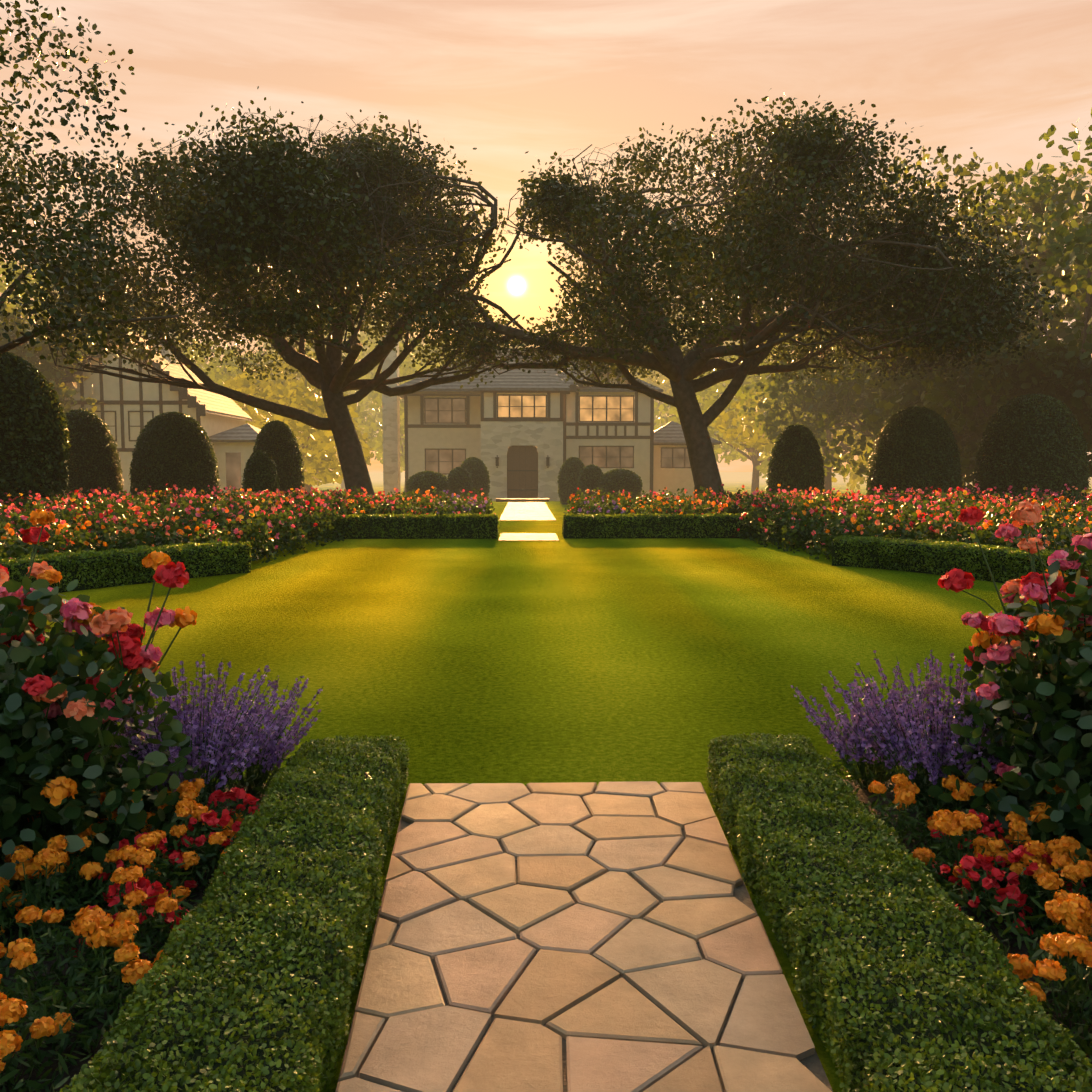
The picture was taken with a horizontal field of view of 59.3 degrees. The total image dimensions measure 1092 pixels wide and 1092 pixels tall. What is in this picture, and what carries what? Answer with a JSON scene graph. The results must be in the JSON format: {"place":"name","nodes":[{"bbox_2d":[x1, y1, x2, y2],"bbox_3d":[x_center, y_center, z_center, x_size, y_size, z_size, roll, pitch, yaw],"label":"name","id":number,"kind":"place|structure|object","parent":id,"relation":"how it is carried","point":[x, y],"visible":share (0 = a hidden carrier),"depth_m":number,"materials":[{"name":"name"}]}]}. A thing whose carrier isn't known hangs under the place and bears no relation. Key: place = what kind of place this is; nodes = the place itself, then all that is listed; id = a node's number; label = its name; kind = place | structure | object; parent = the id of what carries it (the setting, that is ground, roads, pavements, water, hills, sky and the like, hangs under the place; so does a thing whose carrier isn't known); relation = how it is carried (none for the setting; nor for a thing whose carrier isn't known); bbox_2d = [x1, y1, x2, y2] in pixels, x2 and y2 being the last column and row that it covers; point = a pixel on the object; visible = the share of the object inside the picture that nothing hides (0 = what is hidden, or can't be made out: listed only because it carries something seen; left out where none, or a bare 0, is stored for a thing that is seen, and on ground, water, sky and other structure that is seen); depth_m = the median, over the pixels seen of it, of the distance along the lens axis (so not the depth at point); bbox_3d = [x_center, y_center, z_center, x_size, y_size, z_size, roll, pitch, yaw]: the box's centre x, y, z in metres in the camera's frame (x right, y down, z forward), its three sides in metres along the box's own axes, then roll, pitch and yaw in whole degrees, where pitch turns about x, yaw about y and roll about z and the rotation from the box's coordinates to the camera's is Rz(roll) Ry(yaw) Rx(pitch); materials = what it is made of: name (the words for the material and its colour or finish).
{"place":"outdoors","nodes":[
{"label":"outdoors","id":0,"kind":"place"},
{"bbox_2d":[0,0,178,365],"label":"tree leaves","id":1,"kind":"object","parent":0,"point":[9,189],"depth_m":20.52,"materials":[{"name":"green plant"}]},
{"bbox_2d":[0,783,270,1091],"bbox_3d":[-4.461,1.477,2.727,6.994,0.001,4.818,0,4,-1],"label":"foliage","id":2,"kind":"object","parent":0,"point":[73,1070],"depth_m":3.13,"materials":[{"name":"plant"}]},
{"bbox_2d":[55,330,241,493],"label":"framing","id":3,"kind":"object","parent":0,"point":[191,402],"depth_m":49.08,"materials":[{"name":"brown wood"}]},
{"bbox_2d":[499,502,555,520],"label":"path","id":4,"kind":"structure","parent":0,"point":[534,511],"depth_m":39.43,"materials":[{"name":"beige stone"}]},
{"bbox_2d":[499,533,558,540],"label":"slab","id":5,"kind":"structure","parent":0,"point":[532,536],"depth_m":24.90,"materials":[{"name":"beige stone"}]},
{"bbox_2d":[0,773,1091,1072],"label":"marigolds","id":6,"kind":"object","parent":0,"point":[948,819],"depth_m":3.41,"materials":[{"name":"orange plant"}]},
{"bbox_2d":[0,0,1091,471],"label":"sky","id":7,"kind":"structure","parent":0,"point":[505,80],"materials":[{"name":"orange"}]},
{"bbox_2d":[380,330,713,500],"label":"house","id":8,"kind":"structure","parent":0,"point":[498,438],"depth_m":55.15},
{"bbox_2d":[507,446,537,497],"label":"house door","id":9,"kind":"structure","parent":8,"relation":"in","point":[531,464],"depth_m":55.13,"materials":[{"name":"brown wood"}]},
{"bbox_2d":[498,396,632,420],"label":"lit windows","id":10,"kind":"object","parent":8,"relation":"in","point":[614,414],"depth_m":55.36,"materials":[{"name":"yellow glass"}]},
{"bbox_2d":[44,472,1091,1091],"bbox_3d":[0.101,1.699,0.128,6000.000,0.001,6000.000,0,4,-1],"label":"lawn","id":11,"kind":"structure","parent":0,"point":[598,660],"depth_m":9.58,"materials":[{"name":"green plant"}]},
{"bbox_2d":[0,352,70,504],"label":"shrub","id":12,"kind":"object","parent":11,"relation":"on","point":[45,399],"depth_m":24.78,"materials":[{"name":"green plant"}]},
{"bbox_2d":[0,302,101,412],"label":"tree leaves","id":13,"kind":"object","parent":11,"relation":"on","point":[52,373],"depth_m":47.26,"materials":[{"name":"green plant"}]},
{"bbox_2d":[0,256,178,351],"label":"tree leaves","id":14,"kind":"object","parent":11,"relation":"on","point":[4,286],"visible":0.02,"depth_m":55.16,"materials":[{"name":"green plant"}]},
{"bbox_2d":[65,409,123,498],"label":"topiary leaves","id":15,"kind":"object","parent":11,"relation":"on","point":[93,418],"depth_m":31.84,"materials":[{"name":"green plant"}]},
{"bbox_2d":[38,292,208,364],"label":"tree leaves","id":16,"kind":"object","parent":11,"relation":"on","point":[206,360],"depth_m":70.98,"materials":[{"name":"green plant"}]},
{"bbox_2d":[0,541,251,592],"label":"hedge","id":17,"kind":"object","parent":11,"relation":"on","point":[62,568],"visible":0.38,"depth_m":14.42,"materials":[{"name":"green plant"}]},
{"bbox_2d":[57,341,256,500],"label":"house wall","id":18,"kind":"structure","parent":11,"relation":"on","point":[212,424],"depth_m":49.16,"materials":[{"name":"beige paint"}]},
{"bbox_2d":[63,331,260,442],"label":"building roof","id":19,"kind":"structure","parent":18,"relation":"on","point":[218,404],"depth_m":51.34,"materials":[{"name":"grey tile"}]},
{"bbox_2d":[148,321,175,363],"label":"building chimney","id":20,"kind":"object","parent":19,"relation":"on","point":[166,352],"depth_m":51.41,"materials":[{"name":"grey brick"}]},
{"bbox_2d":[128,412,220,500],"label":"topiary leaves","id":21,"kind":"object","parent":11,"relation":"on","point":[165,417],"depth_m":32.60,"materials":[{"name":"green plant"}]},
{"bbox_2d":[0,486,370,562],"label":"bed foliage","id":22,"kind":"object","parent":11,"relation":"on","point":[290,537],"visible":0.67,"depth_m":19.11,"materials":[{"name":"green plant"}]},
{"bbox_2d":[60,734,409,1091],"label":"hedge","id":23,"kind":"object","parent":11,"relation":"on","point":[197,1052],"visible":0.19,"depth_m":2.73,"materials":[{"name":"green plant"}]},
{"bbox_2d":[241,450,279,494],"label":"topiary leaves","id":24,"kind":"object","parent":11,"relation":"on","point":[264,454],"depth_m":32.33,"materials":[{"name":"green plant"}]},
{"bbox_2d":[182,340,362,427],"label":"tree leaves","id":25,"kind":"object","parent":11,"relation":"on","point":[219,375],"depth_m":65.24,"materials":[{"name":"green plant"}]},
{"bbox_2d":[252,420,305,495],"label":"topiary leaves","id":26,"kind":"object","parent":11,"relation":"on","point":[278,423],"depth_m":35.06,"materials":[{"name":"green plant"}]},
{"bbox_2d":[224,348,374,495],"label":"tree leaves","id":27,"kind":"object","parent":11,"relation":"on","point":[321,456],"depth_m":58.10,"materials":[{"name":"green plant"}]},
{"bbox_2d":[30,112,582,504],"bbox_3d":[-7.822,-7.325,32.086,18.129,13.134,14.622,0,4,-1],"label":"oak trunk","id":28,"kind":"object","parent":11,"relation":"on","point":[331,376],"visible":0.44,"depth_m":31.96,"materials":[{"name":"brown plant"}]},
{"bbox_2d":[0,86,604,387],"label":"oak leaves","id":29,"kind":"object","parent":28,"relation":"attached to","point":[245,166],"visible":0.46,"depth_m":27.99,"materials":[{"name":"green plant"}]},
{"bbox_2d":[256,305,421,488],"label":"tree leaves","id":30,"kind":"object","parent":11,"relation":"on","point":[370,412],"depth_m":89.34,"materials":[{"name":"green plant"}]},
{"bbox_2d":[297,513,498,538],"bbox_3d":[-4.946,-0.473,24.578,7.400,0.540,0.620,0,4,-1],"label":"hedge","id":31,"kind":"object","parent":11,"relation":"on","point":[430,536],"visible":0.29,"depth_m":24.31,"materials":[{"name":"green plant"}]},
{"bbox_2d":[342,332,464,490],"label":"tree leaves","id":32,"kind":"object","parent":11,"relation":"on","point":[372,399],"depth_m":74.58,"materials":[{"name":"green plant"}]},
{"bbox_2d":[405,470,450,503],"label":"shrub leaves","id":33,"kind":"object","parent":11,"relation":"on","point":[422,479],"depth_m":46.05,"materials":[{"name":"green plant"}]},
{"bbox_2d":[447,467,473,500],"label":"shrub leaves","id":34,"kind":"object","parent":11,"relation":"on","point":[457,469],"depth_m":47.37,"materials":[{"name":"green plant"}]},
{"bbox_2d":[461,457,489,504],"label":"shrub leaves","id":35,"kind":"object","parent":11,"relation":"on","point":[482,467],"depth_m":49.25,"materials":[{"name":"green plant"}]},
{"bbox_2d":[496,499,548,501],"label":"house step","id":36,"kind":"object","parent":11,"relation":"on","point":[522,500],"visible":1,"depth_m":53.84,"materials":[{"name":"beige stone"}]},
{"bbox_2d":[498,533,556,540],"bbox_3d":[-0.453,-0.243,24.947,1.500,0.001,2.800,0,4,-1],"label":"path mortar","id":37,"kind":"object","parent":11,"relation":"on","point":[520,540],"visible":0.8,"depth_m":23.55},
{"bbox_2d":[8,486,1060,548],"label":"red blooms","id":38,"kind":"object","parent":11,"relation":"on","point":[738,529],"visible":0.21,"depth_m":21.97,"materials":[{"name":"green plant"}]},
{"bbox_2d":[0,545,1091,912],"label":"rose foliage","id":39,"kind":"object","parent":11,"relation":"on","point":[36,759],"visible":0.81,"depth_m":3.93,"materials":[{"name":"green plant"}]},
{"bbox_2d":[0,501,1055,720],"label":"roses","id":40,"kind":"object","parent":39,"relation":"attached to","point":[1029,515],"depth_m":4.13,"materials":[{"name":"plant"}]},
{"bbox_2d":[0,523,1091,777],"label":"roses","id":41,"kind":"object","parent":39,"relation":"on","point":[76,607],"depth_m":4.06,"materials":[{"name":"plant"}]},
{"bbox_2d":[0,506,1091,711],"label":"roses","id":42,"kind":"object","parent":39,"relation":"on","point":[164,575],"depth_m":4.04,"materials":[{"name":"red plant"}]},
{"bbox_2d":[17,509,1091,806],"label":"roses","id":43,"kind":"object","parent":39,"relation":"attached to","point":[153,559],"depth_m":4.03,"materials":[{"name":"plant"}]},
{"bbox_2d":[0,483,1091,558],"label":"flowers","id":44,"kind":"object","parent":11,"relation":"on","point":[318,499],"visible":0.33,"depth_m":22.50,"materials":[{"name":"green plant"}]},
{"bbox_2d":[1,484,1091,548],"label":"flowers","id":45,"kind":"object","parent":11,"relation":"on","point":[180,531],"visible":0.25,"depth_m":17.94,"materials":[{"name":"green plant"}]},
{"bbox_2d":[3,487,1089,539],"bbox_3d":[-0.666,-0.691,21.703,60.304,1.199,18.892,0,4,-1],"label":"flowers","id":46,"kind":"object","parent":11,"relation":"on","point":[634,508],"visible":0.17,"depth_m":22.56,"materials":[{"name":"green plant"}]},
{"bbox_2d":[408,373,693,499],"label":"house wall","id":47,"kind":"structure","parent":11,"relation":"on","point":[421,440],"depth_m":56.94,"materials":[{"name":"beige paint"}]},
{"bbox_2d":[394,349,721,444],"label":"house roof","id":48,"kind":"structure","parent":47,"relation":"on","point":[671,432],"depth_m":55.50,"materials":[{"name":"grey tile"}]},
{"bbox_2d":[425,399,690,472],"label":"windows","id":49,"kind":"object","parent":47,"relation":"in","point":[599,456],"depth_m":57.10,"materials":[{"name":"glass"}]},
{"bbox_2d":[115,720,999,815],"bbox_3d":[0.117,1.117,4.810,5.378,0.544,0.977,0,4,-1],"label":"sage foliage","id":50,"kind":"object","parent":11,"relation":"on","point":[918,775],"visible":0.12,"depth_m":4.89,"materials":[{"name":"green plant"}]},
{"bbox_2d":[557,457,584,504],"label":"shrub leaves","id":51,"kind":"object","parent":11,"relation":"on","point":[568,463],"depth_m":49.38,"materials":[{"name":"green plant"}]},
{"bbox_2d":[336,781,831,1091],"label":"path flagstones","id":52,"kind":"object","parent":11,"relation":"on","point":[655,1020],"visible":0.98,"depth_m":3.31,"materials":[{"name":"beige stone"}]},
{"bbox_2d":[335,785,832,1091],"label":"path mortar","id":53,"kind":"object","parent":11,"relation":"on","point":[812,1064],"visible":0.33,"depth_m":3.04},
{"bbox_2d":[575,464,602,504],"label":"shrub leaves","id":54,"kind":"object","parent":11,"relation":"on","point":[586,468],"depth_m":47.47,"materials":[{"name":"green plant"}]},
{"bbox_2d":[597,468,642,506],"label":"shrub leaves","id":55,"kind":"object","parent":11,"relation":"on","point":[618,471],"depth_m":46.25,"materials":[{"name":"green plant"}]},
{"bbox_2d":[614,334,701,427],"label":"tree leaves","id":56,"kind":"object","parent":11,"relation":"on","point":[663,380],"depth_m":81.17,"materials":[{"name":"green plant"}]},
{"bbox_2d":[563,516,781,538],"bbox_3d":[4.301,-0.489,24.783,7.700,0.540,0.620,0,4,-1],"label":"hedge","id":57,"kind":"object","parent":11,"relation":"on","point":[593,533],"visible":0.33,"depth_m":24.44,"materials":[{"name":"green plant"}]},
{"bbox_2d":[644,305,756,415],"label":"tree leaves","id":58,"kind":"object","parent":11,"relation":"on","point":[736,343],"depth_m":99.99,"materials":[{"name":"green plant"}]},
{"bbox_2d":[562,513,860,538],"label":"hedge leaves","id":59,"kind":"object","parent":11,"relation":"on","point":[667,516],"visible":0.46,"depth_m":24.42,"materials":[{"name":"green plant"}]},
{"bbox_2d":[654,344,821,493],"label":"tree","id":60,"kind":"object","parent":11,"relation":"on","point":[707,398],"depth_m":69.93,"materials":[{"name":"green plant"}]},
{"bbox_2d":[449,103,1031,500],"bbox_3d":[6.324,-7.553,32.854,19.375,13.512,15.794,0,4,-1],"label":"tree trunk","id":61,"kind":"object","parent":11,"relation":"on","point":[678,370],"visible":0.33,"depth_m":31.98,"materials":[{"name":"brown plant"}]},
{"bbox_2d":[458,89,1073,390],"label":"oak leaves","id":62,"kind":"object","parent":61,"relation":"attached to","point":[774,224],"visible":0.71,"depth_m":28.71,"materials":[{"name":"green plant"}]},
{"bbox_2d":[711,310,873,493],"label":"tree leaves","id":63,"kind":"object","parent":11,"relation":"on","point":[748,432],"depth_m":60.06,"materials":[{"name":"green plant"}]},
{"bbox_2d":[765,424,825,496],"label":"topiary leaves","id":64,"kind":"object","parent":11,"relation":"on","point":[790,428],"depth_m":35.38,"materials":[{"name":"green plant"}]},
{"bbox_2d":[733,325,1022,483],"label":"tree leaves","id":65,"kind":"object","parent":11,"relation":"on","point":[814,401],"depth_m":50.57,"materials":[{"name":"green plant"}]},
{"bbox_2d":[695,487,1091,558],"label":"bed foliage","id":66,"kind":"object","parent":11,"relation":"on","point":[814,521],"visible":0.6,"depth_m":20.29,"materials":[{"name":"green plant"}]},
{"bbox_2d":[705,732,1091,1091],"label":"hedge","id":67,"kind":"object","parent":11,"relation":"on","point":[906,1024],"visible":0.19,"depth_m":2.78,"materials":[{"name":"green plant"}]},
{"bbox_2d":[866,406,963,497],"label":"topiary leaves","id":68,"kind":"object","parent":11,"relation":"on","point":[903,413],"depth_m":33.08,"materials":[{"name":"green plant"}]},
{"bbox_2d":[861,359,998,476],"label":"tree leaves","id":69,"kind":"object","parent":11,"relation":"on","point":[908,396],"depth_m":42.31,"materials":[{"name":"green plant"}]},
{"bbox_2d":[780,145,1091,466],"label":"tree leaves","id":70,"kind":"object","parent":11,"relation":"on","point":[1040,207],"depth_m":42.63,"materials":[{"name":"green plant"}]},
{"bbox_2d":[819,108,1091,451],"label":"tree leaves","id":71,"kind":"object","parent":11,"relation":"on","point":[1078,247],"depth_m":37.14,"materials":[{"name":"green plant"}]},
{"bbox_2d":[832,535,1091,582],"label":"hedge","id":72,"kind":"object","parent":11,"relation":"on","point":[873,556],"visible":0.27,"depth_m":16.05,"materials":[{"name":"green plant"}]},
{"bbox_2d":[917,335,1091,495],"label":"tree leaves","id":73,"kind":"object","parent":11,"relation":"on","point":[1032,372],"depth_m":36.50,"materials":[{"name":"green plant"}]},
{"bbox_2d":[972,393,1090,499],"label":"topiary leaves","id":74,"kind":"object","parent":11,"relation":"on","point":[1013,403],"depth_m":32.01,"materials":[{"name":"green plant"}]},
{"label":"soil","id":75,"kind":"structure","parent":11,"relation":"on","visible":0},
{"bbox_2d":[227,486,498,524],"bbox_3d":[-5.295,-1.043,27.690,7.804,1.308,6.048,0,4,-1],"label":"bed foliage","id":76,"kind":"object","parent":75,"relation":"on","point":[398,505],"visible":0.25,"depth_m":27.22,"materials":[{"name":"green plant"}]},
{"bbox_2d":[842,779,1091,1076],"bbox_3d":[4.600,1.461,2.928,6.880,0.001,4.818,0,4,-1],"label":"foliage","id":77,"kind":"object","parent":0,"point":[863,794],"depth_m":3.62,"materials":[{"name":"green plant"}]},
{"bbox_2d":[0,504,1091,1091],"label":"front bed","id":78,"kind":"object","parent":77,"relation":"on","point":[146,942],"depth_m":3.51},
{"bbox_2d":[57,650,1070,791],"bbox_3d":[0.106,0.840,4.768,5.779,0.677,1.307,0,4,-1],"label":"lavender","id":79,"kind":"object","parent":78,"relation":"attached to","point":[274,749],"visible":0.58,"depth_m":4.65,"materials":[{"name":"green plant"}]},
{"bbox_2d":[70,786,1085,956],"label":"tiny red blooms","id":80,"kind":"object","parent":77,"relation":"on","point":[145,885],"visible":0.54,"depth_m":3.62,"materials":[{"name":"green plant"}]},
{"label":"soil","id":81,"kind":"structure","parent":0,"visible":0},
{"bbox_2d":[563,486,839,515],"bbox_3d":[4.605,-1.056,27.834,8.017,1.314,6.089,0,4,-1],"label":"bed foliage","id":82,"kind":"object","parent":81,"relation":"on","point":[704,506],"visible":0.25,"depth_m":27.36,"materials":[{"name":"green plant"}]},
{"bbox_2d":[433,490,624,513],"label":"flowers","id":83,"kind":"object","parent":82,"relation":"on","point":[486,502],"visible":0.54,"depth_m":26.61,"materials":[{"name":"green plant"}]}
]}

